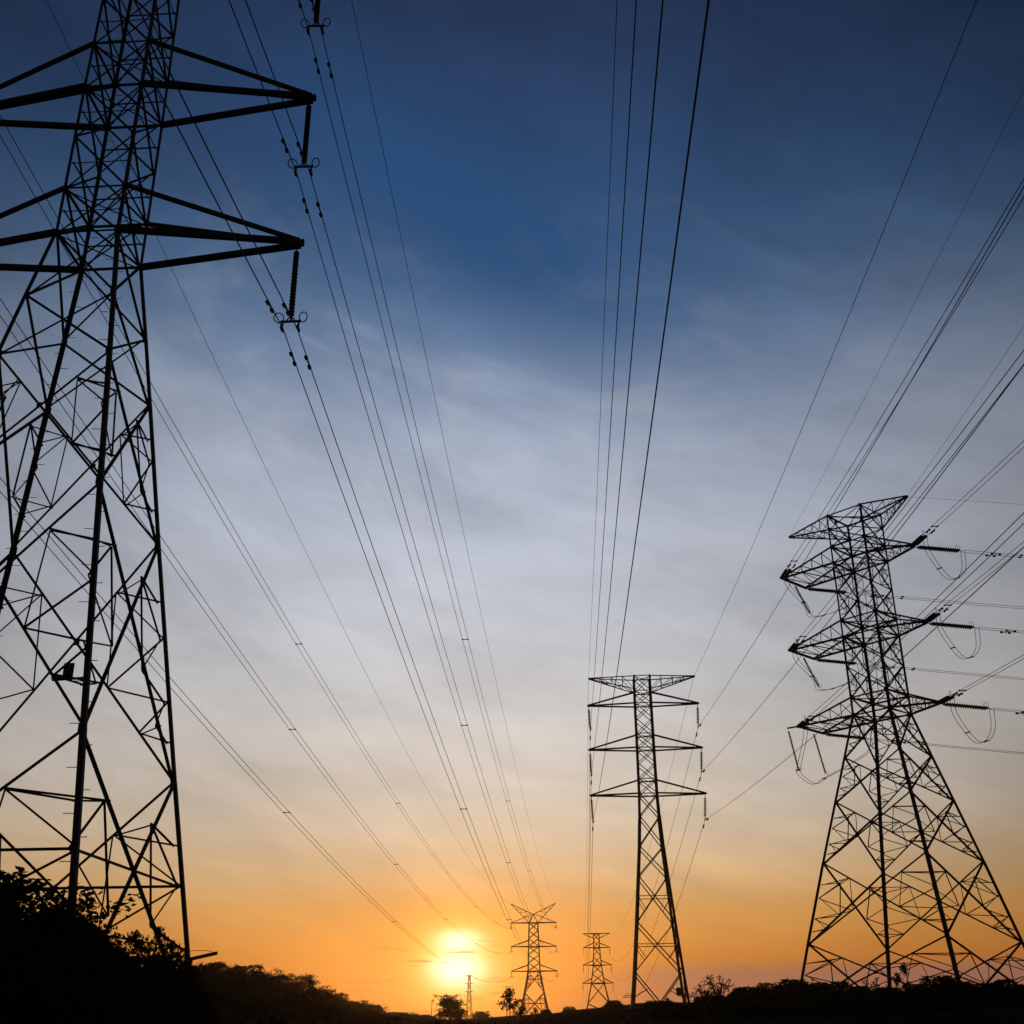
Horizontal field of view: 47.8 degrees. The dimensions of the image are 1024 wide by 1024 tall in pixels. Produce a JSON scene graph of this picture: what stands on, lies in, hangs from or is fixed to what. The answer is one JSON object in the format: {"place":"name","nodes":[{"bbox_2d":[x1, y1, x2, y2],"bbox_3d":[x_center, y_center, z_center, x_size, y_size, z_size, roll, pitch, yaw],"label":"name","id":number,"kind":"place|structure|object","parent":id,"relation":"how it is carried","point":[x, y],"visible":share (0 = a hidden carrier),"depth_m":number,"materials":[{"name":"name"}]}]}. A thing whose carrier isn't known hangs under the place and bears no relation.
{"place":"outdoors","nodes":[
{"label":"outdoors","id":0,"kind":"place"},
{"bbox_2d":[0,0,1023,1018],"label":"sky","id":1,"kind":"structure","parent":0,"point":[494,117],"materials":[{"name":"blue"}]},
{"bbox_2d":[213,1001,1023,1023],"bbox_3d":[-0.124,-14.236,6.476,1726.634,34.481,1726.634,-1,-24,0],"label":"ground","id":2,"kind":"structure","parent":0,"point":[979,1015],"depth_m":41.32,"materials":[{"name":"black plant"}]},
{"bbox_2d":[0,865,111,960],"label":"tree","id":3,"kind":"object","parent":2,"relation":"on","point":[14,892],"visible":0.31,"depth_m":23.35,"materials":[{"name":"black plant"}]},
{"bbox_2d":[6,886,141,957],"bbox_3d":[-10.287,9.658,24.469,4.829,3.024,4.652,-2,-24,3],"label":"tree","id":4,"kind":"object","parent":2,"relation":"on","point":[62,921],"visible":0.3,"depth_m":24.42,"materials":[{"name":"black plant"}]},
{"bbox_2d":[37,915,122,957],"bbox_3d":[-9.817,10.151,25.020,3.511,2.677,2.996,-1,-24,2],"label":"tree","id":5,"kind":"object","parent":2,"relation":"on","point":[100,927],"visible":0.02,"depth_m":25.14,"materials":[{"name":"black plant"}]},
{"bbox_2d":[109,929,145,960],"bbox_3d":[-9.562,11.162,27.120,1.898,2.587,1.982,-2,-25,3],"label":"tree","id":6,"kind":"object","parent":2,"relation":"on","point":[131,938],"visible":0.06,"depth_m":27.48,"materials":[{"name":"black plant"}]},
{"bbox_2d":[126,935,171,975],"bbox_3d":[-9.232,11.835,28.849,1.800,2.467,2.089,-4,-25,7],"label":"tree","id":7,"kind":"object","parent":2,"relation":"on","point":[142,947],"visible":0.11,"depth_m":29.27,"materials":[{"name":"black plant"}]},
{"bbox_2d":[0,0,316,1010],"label":"lattice tower","id":8,"kind":"structure","parent":2,"relation":"on","point":[282,240],"depth_m":41.37,"materials":[{"name":"metal"}]},
{"bbox_2d":[47,1,508,902],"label":"power line","id":9,"kind":"object","parent":8,"relation":"attached to","point":[213,357],"visible":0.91,"depth_m":84.42,"materials":[{"name":"metal"}]},
{"bbox_2d":[273,245,307,332],"bbox_3d":[-7.883,-8.114,41.683,1.243,3.680,0.400,-2,-24,3],"label":"suspension insulator","id":10,"kind":"object","parent":8,"relation":"hanging from","point":[294,277],"visible":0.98,"depth_m":41.42,"materials":[{"name":"brown ceramic"}]},
{"bbox_2d":[111,0,295,327],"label":"twin power line","id":11,"kind":"object","parent":10,"relation":"hanging from","point":[267,302],"visible":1,"depth_m":31.36,"materials":[{"name":"metal"}]},
{"bbox_2d":[284,331,556,980],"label":"twin power line","id":12,"kind":"object","parent":10,"relation":"hanging from","point":[295,363],"visible":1,"depth_m":54.81,"materials":[{"name":"metal"}]},
{"bbox_2d":[288,100,319,176],"bbox_3d":[-7.939,-14.486,44.582,1.243,3.680,0.400,-2,-24,3],"label":"suspension insulator","id":13,"kind":"object","parent":8,"relation":"hanging from","point":[307,130],"visible":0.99,"depth_m":44.31,"materials":[{"name":"brown ceramic"}]},
{"bbox_2d":[228,0,308,172],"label":"twin power line","id":14,"kind":"object","parent":13,"relation":"hanging from","point":[297,144],"visible":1,"depth_m":39.39,"materials":[{"name":"metal"}]},
{"bbox_2d":[297,175,556,952],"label":"twin power line","id":15,"kind":"object","parent":13,"relation":"hanging from","point":[317,205],"visible":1,"depth_m":59.23,"materials":[{"name":"metal"}]},
{"bbox_2d":[301,0,330,35],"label":"suspension insulator","id":16,"kind":"object","parent":8,"relation":"hanging from","point":[317,6],"visible":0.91,"depth_m":47.04,"materials":[{"name":"brown ceramic"}]},
{"bbox_2d":[310,33,555,927],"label":"twin power line","id":17,"kind":"object","parent":16,"relation":"hanging from","point":[328,65],"visible":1,"depth_m":63.31,"materials":[{"name":"metal"}]},
{"bbox_2d":[351,0,554,901],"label":"power line","id":18,"kind":"object","parent":8,"relation":"attached to","point":[423,344],"visible":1,"depth_m":75.98,"materials":[{"name":"metal"}]},
{"bbox_2d":[142,925,186,977],"bbox_3d":[-9.166,11.934,29.515,1.555,2.722,1.489,4,-25,-9],"label":"tree","id":19,"kind":"object","parent":2,"relation":"on","point":[171,947],"visible":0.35,"depth_m":29.91,"materials":[{"name":"black plant"}]},
{"bbox_2d":[175,962,227,979],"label":"tree","id":20,"kind":"object","parent":2,"relation":"on","point":[206,970],"visible":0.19,"depth_m":109.33,"materials":[{"name":"black plant"}]},
{"bbox_2d":[211,964,256,982],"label":"tree","id":21,"kind":"object","parent":2,"relation":"on","point":[237,975],"visible":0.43,"depth_m":113.48,"materials":[{"name":"black plant"}]},
{"bbox_2d":[228,964,277,975],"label":"tree","id":22,"kind":"object","parent":2,"relation":"on","point":[259,966],"visible":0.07,"depth_m":127.93,"materials":[{"name":"black plant"}]},
{"bbox_2d":[245,969,284,984],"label":"tree","id":23,"kind":"object","parent":2,"relation":"on","point":[262,975],"visible":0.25,"depth_m":117.87,"materials":[{"name":"black plant"}]},
{"bbox_2d":[257,974,302,992],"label":"tree","id":24,"kind":"object","parent":2,"relation":"on","point":[276,980],"visible":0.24,"depth_m":109.63,"materials":[{"name":"black plant"}]},
{"bbox_2d":[281,973,322,997],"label":"tree","id":25,"kind":"object","parent":2,"relation":"on","point":[306,980],"visible":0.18,"depth_m":122.70,"materials":[{"name":"black plant"}]},
{"bbox_2d":[296,985,336,999],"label":"tree","id":26,"kind":"object","parent":2,"relation":"on","point":[314,991],"visible":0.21,"depth_m":114.31,"materials":[{"name":"black plant"}]},
{"bbox_2d":[320,991,350,1006],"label":"tree","id":27,"kind":"object","parent":2,"relation":"on","point":[335,998],"visible":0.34,"depth_m":118.44,"materials":[{"name":"black plant"}]},
{"bbox_2d":[334,1001,370,1009],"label":"tree","id":28,"kind":"object","parent":2,"relation":"on","point":[354,1005],"visible":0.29,"depth_m":110.09,"materials":[{"name":"black plant"}]},
{"bbox_2d":[341,1016,386,1023],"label":"shrub","id":29,"kind":"object","parent":2,"relation":"on","point":[368,1020],"visible":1,"depth_m":52.73,"materials":[{"name":"black plant"}]},
{"bbox_2d":[343,1009,384,1017],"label":"shrub","id":30,"kind":"object","parent":2,"relation":"on","point":[365,1013],"visible":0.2,"depth_m":83.93,"materials":[{"name":"black plant"}]},
{"bbox_2d":[360,1004,387,1013],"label":"tree","id":31,"kind":"object","parent":2,"relation":"on","point":[378,1010],"visible":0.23,"depth_m":114.86,"materials":[{"name":"black plant"}]},
{"bbox_2d":[373,1016,416,1023],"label":"shrub","id":32,"kind":"object","parent":2,"relation":"on","point":[393,1020],"visible":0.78,"depth_m":55.27,"materials":[{"name":"black plant"}]},
{"bbox_2d":[411,1014,438,1020],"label":"shrub","id":33,"kind":"object","parent":2,"relation":"on","point":[426,1017],"visible":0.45,"depth_m":100.34,"materials":[{"name":"black plant"}]},
{"bbox_2d":[430,994,467,1019],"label":"tree","id":34,"kind":"object","parent":2,"relation":"on","point":[449,1005],"visible":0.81,"depth_m":105.25,"materials":[{"name":"black plant"}]},
{"bbox_2d":[450,1006,468,1019],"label":"tree","id":35,"kind":"object","parent":2,"relation":"on","point":[461,1013],"visible":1,"depth_m":102.56,"materials":[{"name":"black plant"}]},
{"bbox_2d":[465,975,472,1018],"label":"lattice tower","id":36,"kind":"structure","parent":2,"relation":"on","point":[468,991],"depth_m":572.01,"materials":[{"name":"metal"}]},
{"bbox_2d":[468,1011,495,1018],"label":"tree","id":37,"kind":"object","parent":2,"relation":"on","point":[482,1015],"visible":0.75,"depth_m":109.82,"materials":[{"name":"black plant"}]},
{"bbox_2d":[497,987,523,1018],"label":"tree","id":38,"kind":"object","parent":2,"relation":"on","point":[508,999],"visible":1,"depth_m":68.01,"materials":[{"name":"black plant"}]},
{"bbox_2d":[511,903,557,1014],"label":"lattice tower","id":39,"kind":"structure","parent":2,"relation":"on","point":[528,971],"depth_m":373.09,"materials":[{"name":"metal"}]},
{"bbox_2d":[559,1006,579,1015],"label":"shrub","id":40,"kind":"object","parent":2,"relation":"on","point":[566,1010],"visible":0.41,"depth_m":76.83,"materials":[{"name":"black plant"}]},
{"bbox_2d":[582,933,612,1008],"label":"lattice tower","id":41,"kind":"structure","parent":2,"relation":"on","point":[601,961],"depth_m":372.35,"materials":[{"name":"metal"}]},
{"bbox_2d":[602,1000,625,1011],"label":"shrub","id":42,"kind":"object","parent":2,"relation":"on","point":[611,1005],"visible":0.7,"depth_m":76.88,"materials":[{"name":"black plant"}]},
{"bbox_2d":[587,674,706,1008],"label":"lattice tower","id":43,"kind":"structure","parent":2,"relation":"on","point":[675,933],"depth_m":93.50,"materials":[{"name":"metal"}]},
{"bbox_2d":[588,710,591,730],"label":"suspension insulator","id":44,"kind":"object","parent":43,"relation":"hanging from","point":[589,719],"visible":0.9,"depth_m":96.62,"materials":[{"name":"brown ceramic"}]},
{"bbox_2d":[590,0,636,729],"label":"power line","id":45,"kind":"object","parent":44,"relation":"hanging from","point":[618,291],"visible":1,"depth_m":30.65,"materials":[{"name":"metal"}]},
{"bbox_2d":[589,754,591,771],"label":"suspension insulator","id":46,"kind":"object","parent":43,"relation":"hanging from","point":[590,762],"visible":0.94,"depth_m":95.14,"materials":[{"name":"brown ceramic"}]},
{"bbox_2d":[591,0,663,775],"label":"power line","id":47,"kind":"object","parent":46,"relation":"hanging from","point":[635,303],"visible":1,"depth_m":23.55,"materials":[{"name":"metal"}]},
{"bbox_2d":[591,796,594,821],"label":"suspension insulator","id":48,"kind":"object","parent":43,"relation":"hanging from","point":[592,812],"visible":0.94,"depth_m":93.52,"materials":[{"name":"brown ceramic"}]},
{"bbox_2d":[592,0,709,822],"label":"power line","id":49,"kind":"object","parent":48,"relation":"hanging from","point":[699,69],"visible":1,"depth_m":17.43,"materials":[{"name":"metal"}]},
{"bbox_2d":[588,3,616,678],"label":"power line","id":50,"kind":"object","parent":43,"relation":"attached to","point":[605,281],"visible":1,"depth_m":37.87,"materials":[{"name":"metal"}]},
{"bbox_2d":[696,704,699,727],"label":"suspension insulator","id":51,"kind":"object","parent":43,"relation":"hanging from","point":[697,712],"visible":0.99,"depth_m":96.19,"materials":[{"name":"brown ceramic"}]},
{"bbox_2d":[698,186,1023,726],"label":"power line","id":52,"kind":"object","parent":51,"relation":"hanging from","point":[892,412],"visible":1,"depth_m":37.95,"materials":[{"name":"metal"}]},
{"bbox_2d":[700,748,702,772],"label":"suspension insulator","id":53,"kind":"object","parent":43,"relation":"hanging from","point":[701,760],"visible":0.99,"depth_m":94.67,"materials":[{"name":"brown ceramic"}]},
{"bbox_2d":[703,364,1023,771],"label":"power line","id":54,"kind":"object","parent":53,"relation":"hanging from","point":[896,533],"visible":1,"depth_m":37.73,"materials":[{"name":"metal"}]},
{"bbox_2d":[703,798,706,819],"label":"suspension insulator","id":55,"kind":"object","parent":43,"relation":"hanging from","point":[705,806],"visible":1,"depth_m":93.19,"materials":[{"name":"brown ceramic"}]},
{"bbox_2d":[705,547,1023,819],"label":"power line","id":56,"kind":"object","parent":55,"relation":"hanging from","point":[895,664],"visible":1,"depth_m":37.65,"materials":[{"name":"metal"}]},
{"bbox_2d":[694,0,976,675],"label":"power line","id":57,"kind":"object","parent":43,"relation":"attached to","point":[862,281],"visible":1,"depth_m":39.41,"materials":[{"name":"metal"}]},
{"bbox_2d":[634,1000,698,1016],"bbox_3d":[6.491,21.447,49.483,3.086,0.976,3.040,17,-30,-34],"label":"shrub","id":58,"kind":"object","parent":2,"relation":"on","point":[672,1009],"visible":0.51,"depth_m":48.95,"materials":[{"name":"black plant"}]},
{"bbox_2d":[690,975,733,1001],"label":"bush","id":59,"kind":"object","parent":2,"relation":"on","point":[718,992],"visible":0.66,"depth_m":72.02,"materials":[{"name":"black plant"}]},
{"bbox_2d":[681,994,749,1017],"bbox_3d":[8.603,21.326,49.502,3.527,1.204,3.600,3,-25,-8],"label":"shrub","id":60,"kind":"object","parent":2,"relation":"on","point":[721,1006],"visible":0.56,"depth_m":48.72,"materials":[{"name":"black plant"}]},
{"bbox_2d":[727,986,770,1007],"bbox_3d":[11.935,24.961,58.875,2.970,1.563,2.980,2,-25,-6],"label":"shrub","id":61,"kind":"object","parent":2,"relation":"on","point":[742,992],"visible":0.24,"depth_m":58.44,"materials":[{"name":"black plant"}]},
{"bbox_2d":[747,982,775,994],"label":"shrub","id":62,"kind":"object","parent":2,"relation":"on","point":[766,986],"visible":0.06,"depth_m":65.41,"materials":[{"name":"black plant"}]},
{"bbox_2d":[764,977,825,1004],"bbox_3d":[15.087,25.953,61.756,3.866,1.956,3.787,20,-31,-37],"label":"shrub","id":63,"kind":"object","parent":2,"relation":"on","point":[790,989],"visible":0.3,"depth_m":61.17,"materials":[{"name":"black plant"}]},
{"bbox_2d":[819,981,853,999],"bbox_3d":[18.295,27.140,64.552,2.783,1.722,2.825,1,-24,-3],"label":"shrub","id":64,"kind":"object","parent":2,"relation":"on","point":[833,990],"visible":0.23,"depth_m":64.32,"materials":[{"name":"black plant"}]},
{"bbox_2d":[839,986,875,1002],"bbox_3d":[18.381,25.737,60.797,2.537,1.569,2.589,7,-25,-15],"label":"shrub","id":65,"kind":"object","parent":2,"relation":"on","point":[852,990],"visible":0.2,"depth_m":60.68,"materials":[{"name":"black plant"}]},
{"bbox_2d":[855,977,889,997],"bbox_3d":[19.118,25.452,60.892,1.632,1.743,1.758,21,-32,-38],"label":"bush","id":66,"kind":"object","parent":2,"relation":"on","point":[876,987],"visible":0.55,"depth_m":60.97,"materials":[{"name":"black plant"}]},
{"bbox_2d":[872,987,903,999],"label":"shrub","id":67,"kind":"object","parent":2,"relation":"on","point":[891,992],"visible":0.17,"depth_m":66.76,"materials":[{"name":"black plant"}]},
{"bbox_2d":[781,495,1023,988],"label":"lattice tower","id":68,"kind":"structure","parent":2,"relation":"on","point":[892,717],"depth_m":82.82,"materials":[{"name":"metal"}]},
{"bbox_2d":[780,565,790,578],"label":"tension insulator","id":69,"kind":"object","parent":68,"relation":"attached to","point":[782,576],"visible":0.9,"depth_m":89.44,"materials":[{"name":"brown ceramic"}]},
{"bbox_2d":[786,178,1023,568],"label":"twin power line","id":70,"kind":"object","parent":69,"relation":"attached to","point":[914,362],"visible":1,"depth_m":53.52,"materials":[{"name":"metal"}]},
{"bbox_2d":[788,731,801,769],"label":"jumper insulator","id":71,"kind":"object","parent":68,"relation":"hanging from","point":[791,742],"visible":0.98,"depth_m":86.26,"materials":[{"name":"brown ceramic"}]},
{"bbox_2d":[796,722,872,783],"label":"jumper loop","id":72,"kind":"object","parent":71,"relation":"hanging from","point":[824,778],"visible":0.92,"depth_m":85.88,"materials":[{"name":"metal"}]},
{"bbox_2d":[796,716,808,727],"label":"tension insulator","id":73,"kind":"object","parent":68,"relation":"attached to","point":[801,724],"visible":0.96,"depth_m":84.22,"materials":[{"name":"brown ceramic"}]},
{"bbox_2d":[804,513,1023,721],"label":"twin power line","id":74,"kind":"object","parent":73,"relation":"attached to","point":[807,718],"visible":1,"depth_m":53.74,"materials":[{"name":"metal"}]},
{"bbox_2d":[806,587,848,593],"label":"tension insulator","id":75,"kind":"object","parent":68,"relation":"attached to","point":[823,590],"visible":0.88,"depth_m":92.94,"materials":[{"name":"brown ceramic"}]},
{"bbox_2d":[854,592,1020,608],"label":"twin power line","id":76,"kind":"object","parent":75,"relation":"hanging from","point":[935,601],"visible":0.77,"depth_m":92.57,"materials":[{"name":"metal"}]},
{"bbox_2d":[815,658,858,664],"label":"tension insulator","id":77,"kind":"object","parent":68,"relation":"attached to","point":[833,661],"visible":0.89,"depth_m":90.46,"materials":[{"name":"brown ceramic"}]},
{"bbox_2d":[862,663,1022,679],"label":"twin power line","id":78,"kind":"object","parent":77,"relation":"attached to","point":[912,669],"visible":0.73,"depth_m":90.12,"materials":[{"name":"metal"}]},
{"bbox_2d":[789,90,1023,536],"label":"power line","id":79,"kind":"object","parent":68,"relation":"attached to","point":[922,287],"visible":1,"depth_m":56.62,"materials":[{"name":"metal"}]},
{"bbox_2d":[795,350,1023,642],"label":"twin power line","id":80,"kind":"object","parent":68,"relation":"attached to","point":[798,639],"visible":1,"depth_m":54.82,"materials":[{"name":"metal"}]},
{"bbox_2d":[911,530,926,545],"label":"tension insulator","id":81,"kind":"object","parent":68,"relation":"attached to","point":[918,541],"visible":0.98,"depth_m":83.52,"materials":[{"name":"brown ceramic"}]},
{"bbox_2d":[922,442,1023,534],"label":"twin power line","id":82,"kind":"object","parent":81,"relation":"attached to","point":[931,532],"visible":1,"depth_m":73.36,"materials":[{"name":"metal"}]},
{"bbox_2d":[923,608,939,622],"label":"tension insulator","id":83,"kind":"object","parent":68,"relation":"attached to","point":[931,617],"visible":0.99,"depth_m":80.89,"materials":[{"name":"brown ceramic"}]},
{"bbox_2d":[935,541,1023,612],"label":"twin power line","id":84,"kind":"object","parent":83,"relation":"attached to","point":[940,609],"visible":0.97,"depth_m":73.12,"materials":[{"name":"metal"}]},
{"bbox_2d":[914,545,962,552],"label":"tension insulator","id":85,"kind":"object","parent":68,"relation":"attached to","point":[942,549],"visible":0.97,"depth_m":85.09,"materials":[{"name":"brown ceramic"}]},
{"bbox_2d":[936,690,953,703],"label":"tension insulator","id":86,"kind":"object","parent":68,"relation":"attached to","point":[947,698],"visible":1,"depth_m":78.39,"materials":[{"name":"brown ceramic"}]},
{"bbox_2d":[950,696,995,743],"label":"jumper loop","id":87,"kind":"object","parent":86,"relation":"hanging from","point":[986,740],"visible":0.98,"depth_m":77.27,"materials":[{"name":"metal"}]},
{"bbox_2d":[950,655,1023,696],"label":"twin power line","id":88,"kind":"object","parent":86,"relation":"hanging from","point":[956,693],"visible":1,"depth_m":72.13,"materials":[{"name":"metal"}]},
{"bbox_2d":[927,621,976,629],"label":"tension insulator","id":89,"kind":"object","parent":68,"relation":"attached to","point":[955,625],"visible":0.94,"depth_m":82.63,"materials":[{"name":"brown ceramic"}]},
{"bbox_2d":[940,702,991,710],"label":"tension insulator","id":90,"kind":"object","parent":68,"relation":"attached to","point":[979,707],"visible":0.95,"depth_m":80.17,"materials":[{"name":"brown ceramic"}]},
{"bbox_2d":[893,962,911,994],"bbox_3d":[21.281,25.868,62.929,0.939,2.488,1.111,-4,-25,8],"label":"sapling","id":91,"kind":"object","parent":2,"relation":"on","point":[903,970],"visible":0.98,"depth_m":63.05,"materials":[{"name":"black plant"}]},
{"bbox_2d":[913,974,974,1003],"bbox_3d":[22.442,25.092,60.008,3.450,2.048,3.380,-9,-26,17],"label":"shrub","id":92,"kind":"object","parent":2,"relation":"on","point":[947,985],"visible":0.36,"depth_m":59.55,"materials":[{"name":"black plant"}]},
{"bbox_2d":[966,983,990,994],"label":"shrub","id":93,"kind":"object","parent":2,"relation":"on","point":[977,989],"visible":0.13,"depth_m":62.47,"materials":[{"name":"black plant"}]},
{"bbox_2d":[981,979,1023,1004],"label":"shrub","id":94,"kind":"object","parent":2,"relation":"on","point":[999,986],"visible":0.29,"depth_m":58.76,"materials":[{"name":"black plant"}]},
{"bbox_3d":[-22.753,-7.615,42.495,1.243,3.680,0.400,-2,-24,3],"label":"suspension insulator","id":95,"kind":"object","parent":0,"visible":0},
{"bbox_2d":[0,478,510,981],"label":"twin power line","id":96,"kind":"object","parent":95,"relation":"attached to","point":[184,694],"visible":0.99,"depth_m":72.94,"materials":[{"name":"metal"}]},
{"bbox_3d":[-22.809,-13.987,45.393,1.243,3.680,0.400,-2,-24,3],"label":"suspension insulator","id":97,"kind":"object","parent":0,"visible":0},
{"bbox_2d":[0,298,507,953],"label":"twin power line","id":98,"kind":"object","parent":97,"relation":"hanging from","point":[188,576],"visible":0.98,"depth_m":73.31,"materials":[{"name":"metal"}]},
{"bbox_3d":[-22.866,-20.615,48.409,1.243,3.680,0.400,-2,-24,3],"label":"suspension insulator","id":99,"kind":"object","parent":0,"visible":0},
{"bbox_2d":[0,115,510,928],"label":"twin power line","id":100,"kind":"object","parent":99,"relation":"hanging from","point":[196,463],"visible":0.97,"depth_m":74.83,"materials":[{"name":"metal"}]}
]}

